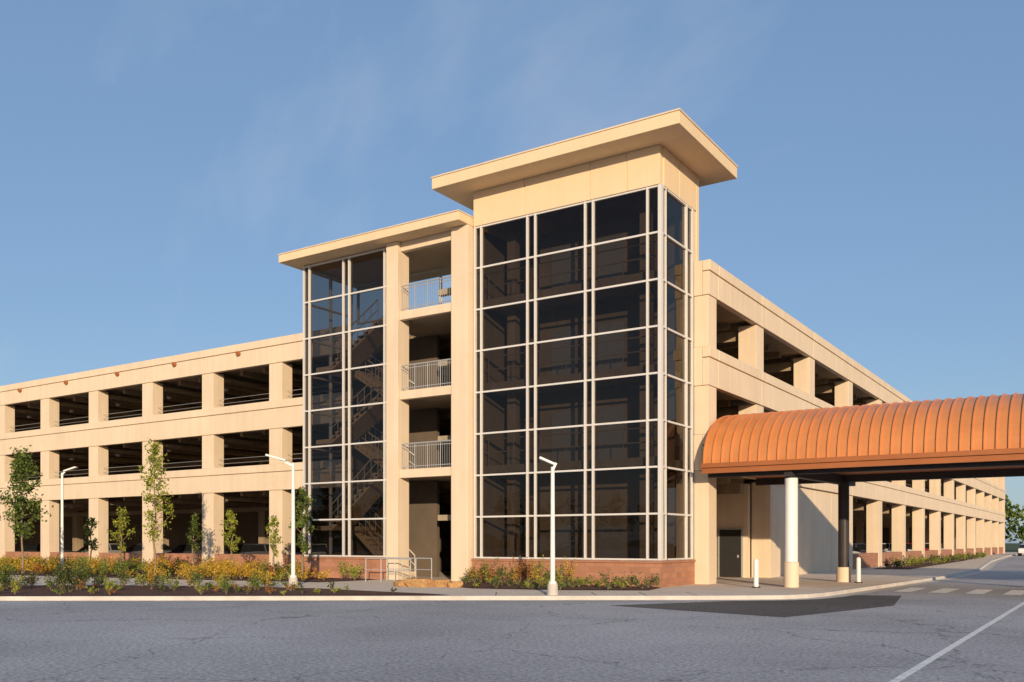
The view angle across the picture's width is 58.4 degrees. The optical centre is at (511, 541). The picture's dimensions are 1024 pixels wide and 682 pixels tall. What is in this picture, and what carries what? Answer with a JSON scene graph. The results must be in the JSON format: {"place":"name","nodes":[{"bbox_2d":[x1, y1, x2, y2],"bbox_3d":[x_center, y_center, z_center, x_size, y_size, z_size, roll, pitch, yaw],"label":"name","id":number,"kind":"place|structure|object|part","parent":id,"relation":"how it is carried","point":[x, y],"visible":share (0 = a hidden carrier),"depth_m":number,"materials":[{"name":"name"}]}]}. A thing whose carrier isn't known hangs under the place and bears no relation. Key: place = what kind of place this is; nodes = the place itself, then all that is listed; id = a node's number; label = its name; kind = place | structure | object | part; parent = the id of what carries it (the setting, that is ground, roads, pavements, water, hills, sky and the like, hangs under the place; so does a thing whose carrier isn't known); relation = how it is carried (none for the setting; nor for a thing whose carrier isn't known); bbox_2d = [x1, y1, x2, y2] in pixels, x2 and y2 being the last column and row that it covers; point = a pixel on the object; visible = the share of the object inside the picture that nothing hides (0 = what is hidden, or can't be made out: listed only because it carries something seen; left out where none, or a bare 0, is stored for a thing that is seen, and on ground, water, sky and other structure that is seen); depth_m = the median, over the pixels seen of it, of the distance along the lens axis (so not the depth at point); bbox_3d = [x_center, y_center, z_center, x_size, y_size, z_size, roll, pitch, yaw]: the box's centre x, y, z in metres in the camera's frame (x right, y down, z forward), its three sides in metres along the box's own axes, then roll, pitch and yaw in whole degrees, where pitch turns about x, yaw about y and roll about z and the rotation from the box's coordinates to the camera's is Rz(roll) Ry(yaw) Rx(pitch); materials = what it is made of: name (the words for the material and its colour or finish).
{"place":"outdoors","nodes":[
{"label":"outdoors","id":0,"kind":"place"},
{"bbox_2d":[295,546,301,554],"bbox_3d":[-11.326,0.840,54.704,1.860,1.490,4.508,0,0,33],"label":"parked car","id":1,"kind":"object","parent":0,"point":[298,550],"visible":0.01,"depth_m":53.30,"materials":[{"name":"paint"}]},
{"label":"windows","id":2,"kind":"part","parent":1,"relation":"part of","materials":[{"name":"black glass"}]},
{"bbox_2d":[0,552,1017,595],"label":"sidewalk","id":3,"kind":"structure","parent":0,"point":[819,582],"depth_m":33.48,"materials":[{"name":"concrete"}]},
{"bbox_2d":[15,543,74,551],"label":"parked car","id":4,"kind":"object","parent":3,"relation":"on","point":[34,547],"visible":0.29,"depth_m":69.51,"materials":[{"name":"paint"}]},
{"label":"windows","id":5,"kind":"part","parent":4,"relation":"part of","materials":[{"name":"black glass"}]},
{"bbox_2d":[75,543,123,552],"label":"parked car","id":6,"kind":"object","parent":3,"relation":"on","point":[112,548],"visible":0.12,"depth_m":65.79,"materials":[{"name":"paint"}]},
{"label":"windows","id":7,"kind":"part","parent":6,"relation":"part of","materials":[{"name":"black glass"}]},
{"bbox_2d":[121,543,172,552],"bbox_3d":[-24.699,0.840,63.488,1.860,1.490,4.508,0,0,33],"label":"parked car","id":8,"kind":"object","parent":3,"relation":"on","point":[135,548],"visible":0.21,"depth_m":62.28,"materials":[{"name":"paint"}]},
{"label":"windows","id":9,"kind":"part","parent":8,"relation":"part of","materials":[{"name":"black glass"}]},
{"bbox_2d":[5,570,369,581],"bbox_3d":[-35.893,1.565,55.463,69.100,0.001,11.300,0,0,33],"label":"mulch bed","id":10,"kind":"object","parent":3,"relation":"on","point":[314,579],"visible":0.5,"depth_m":40.39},
{"bbox_2d":[0,445,53,577],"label":"young tree","id":11,"kind":"object","parent":10,"relation":"on","point":[19,461],"visible":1,"depth_m":38.41,"materials":[{"name":"green plant"}]},
{"bbox_2d":[58,466,77,571],"bbox_3d":[-21.831,-1.054,44.995,0.876,5.308,0.340,0,0,0],"label":"street lamp","id":12,"kind":"object","parent":10,"relation":"on","point":[62,518],"visible":0.67,"depth_m":44.95,"materials":[{"name":"metal"}]},
{"bbox_2d":[83,516,100,560],"bbox_3d":[-21.618,0.125,47.042,1.153,2.898,0.766,0,0,33],"label":"young tree","id":13,"kind":"object","parent":10,"relation":"on","point":[89,533],"visible":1,"depth_m":46.94,"materials":[{"name":"green plant"}]},
{"bbox_2d":[106,506,135,562],"bbox_3d":[-19.444,-0.107,45.365,1.055,3.362,1.444,0,0,33],"label":"young tree","id":14,"kind":"object","parent":10,"relation":"on","point":[122,524],"visible":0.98,"depth_m":45.47,"materials":[{"name":"green plant"}]},
{"bbox_2d":[138,439,175,575],"bbox_3d":[-16.296,-1.632,42.091,1.755,6.412,1.875,0,0,-32],"label":"young tree","id":15,"kind":"object","parent":10,"relation":"on","point":[152,459],"visible":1,"depth_m":41.92,"materials":[{"name":"green plant"}]},
{"bbox_2d":[0,553,363,580],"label":"shrubs","id":16,"kind":"object","parent":10,"relation":"on","point":[38,564],"visible":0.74,"depth_m":43.15,"materials":[{"name":"yellow plant"}]},
{"bbox_2d":[185,510,208,569],"bbox_3d":[-16.154,-0.019,46.537,1.178,3.184,0.902,0,0,33],"label":"young tree","id":17,"kind":"object","parent":10,"relation":"on","point":[194,528],"visible":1,"depth_m":46.47,"materials":[{"name":"green plant"}]},
{"bbox_2d":[219,509,243,562],"bbox_3d":[-13.476,-0.031,44.048,0.999,3.216,1.056,0,0,33],"label":"young tree","id":18,"kind":"object","parent":10,"relation":"on","point":[231,521],"visible":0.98,"depth_m":43.91,"materials":[{"name":"green plant"}]},
{"bbox_2d":[265,515,282,571],"bbox_3d":[-10.978,0.157,42.031,0.867,2.834,0.774,0,0,33],"label":"young tree","id":19,"kind":"object","parent":10,"relation":"on","point":[274,535],"visible":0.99,"depth_m":41.96,"materials":[{"name":"green plant"}]},
{"bbox_2d":[288,486,315,575],"bbox_3d":[-8.726,-0.379,38.139,1.109,3.901,1.072,0,0,33],"label":"young tree","id":20,"kind":"object","parent":10,"relation":"on","point":[302,518],"visible":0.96,"depth_m":37.95,"materials":[{"name":"green plant"}]},
{"bbox_2d":[168,543,227,553],"bbox_3d":[-20.520,0.840,60.743,1.860,1.490,4.508,0,0,33],"label":"parked car","id":21,"kind":"object","parent":3,"relation":"on","point":[184,548],"visible":0.14,"depth_m":59.38,"materials":[{"name":"paint"}]},
{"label":"windows","id":22,"kind":"part","parent":21,"relation":"part of","materials":[{"name":"black glass"}]},
{"bbox_2d":[0,585,445,594],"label":"mulch bed","id":23,"kind":"object","parent":3,"relation":"on","point":[101,590],"visible":0.86,"depth_m":28.96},
{"bbox_2d":[0,550,396,594],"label":"shrubs","id":24,"kind":"object","parent":23,"relation":"on","point":[81,577],"visible":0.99,"depth_m":30.42,"materials":[{"name":"green plant"}]},
{"bbox_2d":[225,544,268,553],"bbox_3d":[-15.756,0.840,57.614,1.860,1.490,4.508,0,0,33],"label":"parked car","id":25,"kind":"object","parent":3,"relation":"on","point":[253,548],"visible":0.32,"depth_m":56.31,"materials":[{"name":"paint"}]},
{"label":"windows","id":26,"kind":"part","parent":25,"relation":"part of","materials":[{"name":"black glass"}]},
{"bbox_2d":[265,454,297,586],"bbox_3d":[-8.133,-0.755,32.396,1.125,4.710,0.340,0,0,0],"label":"street lamp","id":27,"kind":"object","parent":3,"relation":"on","point":[293,577],"visible":0.92,"depth_m":32.34,"materials":[{"name":"metal"}]},
{"bbox_2d":[365,557,431,581],"bbox_3d":[-4.505,1.104,36.400,2.344,0.952,1.344,0,0,33],"label":"handrail","id":28,"kind":"object","parent":3,"relation":"on","point":[402,570],"visible":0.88,"depth_m":36.42,"materials":[{"name":"grey metal"}]},
{"bbox_2d":[393,580,405,586],"bbox_3d":[-4.001,1.510,32.996,0.448,0.240,0.600,0,0,-26],"label":"boulder","id":29,"kind":"object","parent":3,"relation":"on","point":[398,583],"visible":0.67,"depth_m":32.73,"materials":[{"name":"stone"}]},
{"bbox_2d":[403,578,431,586],"bbox_3d":[-3.301,1.480,32.596,0.900,0.360,0.672,0,0,33],"label":"boulder","id":30,"kind":"object","parent":3,"relation":"on","point":[417,582],"visible":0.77,"depth_m":32.34,"materials":[{"name":"stone"}]},
{"bbox_2d":[539,456,557,594],"bbox_3d":[1.100,-0.478,27.447,0.578,4.156,0.340,0,0,0],"label":"street lamp","id":31,"kind":"object","parent":3,"relation":"on","point":[552,588],"visible":0.96,"depth_m":27.39,"materials":[{"name":"metal"}]},
{"bbox_2d":[463,582,659,589],"bbox_3d":[0.876,1.565,32.207,8.500,0.001,4.000,0,0,33],"label":"mulch bed","id":32,"kind":"object","parent":3,"relation":"on","point":[517,586],"visible":0.57,"depth_m":31.51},
{"bbox_2d":[432,579,451,586],"bbox_3d":[-2.501,1.492,32.697,0.750,0.312,0.560,0,0,-41],"label":"boulder","id":33,"kind":"object","parent":32,"relation":"on","point":[439,582],"visible":0.58,"depth_m":32.40,"materials":[{"name":"stone"}]},
{"bbox_2d":[447,581,462,587],"bbox_3d":[-2.001,1.510,32.197,0.525,0.240,0.392,0,0,-10],"label":"boulder","id":34,"kind":"object","parent":32,"relation":"on","point":[453,584],"visible":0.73,"depth_m":32.02,"materials":[{"name":"stone"}]},
{"bbox_2d":[460,554,661,589],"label":"shrubs","id":35,"kind":"object","parent":32,"relation":"on","point":[491,579],"visible":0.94,"depth_m":33.28,"materials":[{"name":"green plant"}]},
{"bbox_2d":[495,559,1007,595],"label":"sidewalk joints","id":36,"kind":"object","parent":3,"relation":"on","point":[811,575],"visible":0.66,"depth_m":44.01,"materials":[{"name":"grey concrete"}]},
{"bbox_2d":[752,559,760,587],"bbox_3d":[8.492,1.090,31.871,0.300,1.000,0.300,0,0,33],"label":"bollard","id":37,"kind":"object","parent":3,"relation":"on","point":[756,573],"visible":1,"depth_m":31.80,"materials":[{"name":"white metal"}]},
{"bbox_2d":[854,557,862,582],"bbox_3d":[13.486,1.090,35.649,0.300,1.000,0.300,0,0,33],"label":"bollard","id":38,"kind":"object","parent":3,"relation":"on","point":[858,569],"visible":0.98,"depth_m":35.58,"materials":[{"name":"white metal"}]},
{"bbox_2d":[853,546,864,553],"bbox_3d":[21.594,0.840,62.388,4.508,1.490,1.860,0,0,33],"label":"parked car","id":39,"kind":"object","parent":3,"relation":"on","point":[855,550],"visible":0.09,"depth_m":61.18,"materials":[{"name":"paint"}]},
{"bbox_2d":[701,393,1023,586],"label":"walkway canopy","id":40,"kind":"object","parent":3,"relation":"on","point":[843,448],"visible":1,"depth_m":31.41,"materials":[{"name":"orange metal"}]},
{"bbox_2d":[853,543,885,551],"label":"parked car","id":41,"kind":"object","parent":3,"relation":"on","point":[861,546],"visible":0.08,"depth_m":67.28,"materials":[{"name":"paint"}]},
{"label":"windows","id":42,"kind":"part","parent":41,"relation":"part of","materials":[{"name":"black glass"}]},
{"bbox_2d":[882,543,911,550],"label":"parked car","id":43,"kind":"object","parent":3,"relation":"on","point":[886,546],"visible":0.09,"depth_m":77.48,"materials":[{"name":"paint"}]},
{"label":"windows","id":44,"kind":"part","parent":43,"relation":"part of","materials":[{"name":"black glass"}]},
{"bbox_2d":[908,543,928,549],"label":"parked car","id":45,"kind":"object","parent":3,"relation":"on","point":[926,546],"visible":0.09,"depth_m":86.92,"materials":[{"name":"paint"}]},
{"bbox_2d":[875,558,972,568],"bbox_3d":[38.064,1.565,77.891,2.100,0.001,58.000,0,0,33],"label":"mulch bed","id":46,"kind":"object","parent":3,"relation":"on","point":[917,565],"visible":0.6,"depth_m":61.02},
{"bbox_2d":[882,550,987,568],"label":"shrubs","id":47,"kind":"object","parent":46,"relation":"on","point":[932,559],"visible":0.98,"depth_m":65.97,"materials":[{"name":"green plant"}]},
{"bbox_2d":[0,555,1023,681],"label":"asphalt road","id":48,"kind":"structure","parent":0,"point":[368,641],"depth_m":15.65,"materials":[{"name":"grey asphalt"}]},
{"bbox_2d":[0,553,1023,600],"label":"kerb","id":49,"kind":"structure","parent":48,"relation":"on","point":[553,597],"depth_m":26.76,"materials":[{"name":"concrete"}]},
{"bbox_2d":[0,554,1023,601],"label":"gutter","id":50,"kind":"object","parent":48,"relation":"on","point":[988,567],"visible":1,"depth_m":26.53,"materials":[{"name":"concrete"}]},
{"bbox_2d":[610,595,900,616],"bbox_3d":[8.129,1.696,26.012,10.226,0.001,5.263,0,0,-42],"label":"asphalt patch","id":51,"kind":"object","parent":48,"relation":"on","point":[781,608],"visible":1,"depth_m":24.47,"materials":[{"name":"black asphalt"}]},
{"bbox_2d":[889,588,1023,681],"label":"road markings","id":52,"kind":"object","parent":48,"relation":"on","point":[907,673],"visible":1,"depth_m":17.96,"materials":[{"name":"paint"}]},
{"bbox_2d":[1018,544,1023,555],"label":"parked car","id":53,"kind":"object","parent":48,"relation":"on","point":[1021,549],"visible":0.99,"depth_m":110.47,"materials":[{"name":"paint"}]},
{"bbox_2d":[0,0,1023,542],"label":"sky","id":54,"kind":"structure","parent":0,"point":[159,159],"materials":[{"name":"blue"}]},
{"bbox_2d":[1005,543,1023,551],"bbox_3d":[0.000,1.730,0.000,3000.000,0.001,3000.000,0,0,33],"label":"ground","id":55,"kind":"structure","parent":0,"point":[1011,547],"depth_m":288.51,"materials":[{"name":"green plant"}]},
{"bbox_2d":[0,108,1005,586],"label":"parking garage","id":56,"kind":"structure","parent":55,"relation":"on","point":[604,338],"depth_m":38.73,"materials":[{"name":"concrete"}]},
{"bbox_2d":[720,530,740,576],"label":"entrance doors","id":57,"kind":"structure","parent":56,"relation":"in","point":[730,540],"depth_m":41.30,"materials":[{"name":"grey metal"}]},
{"bbox_2d":[999,494,1023,544],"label":"distant trees","id":58,"kind":"object","parent":55,"relation":"on","point":[1012,514],"visible":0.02,"depth_m":156.74,"materials":[{"name":"green plant"}]}
]}

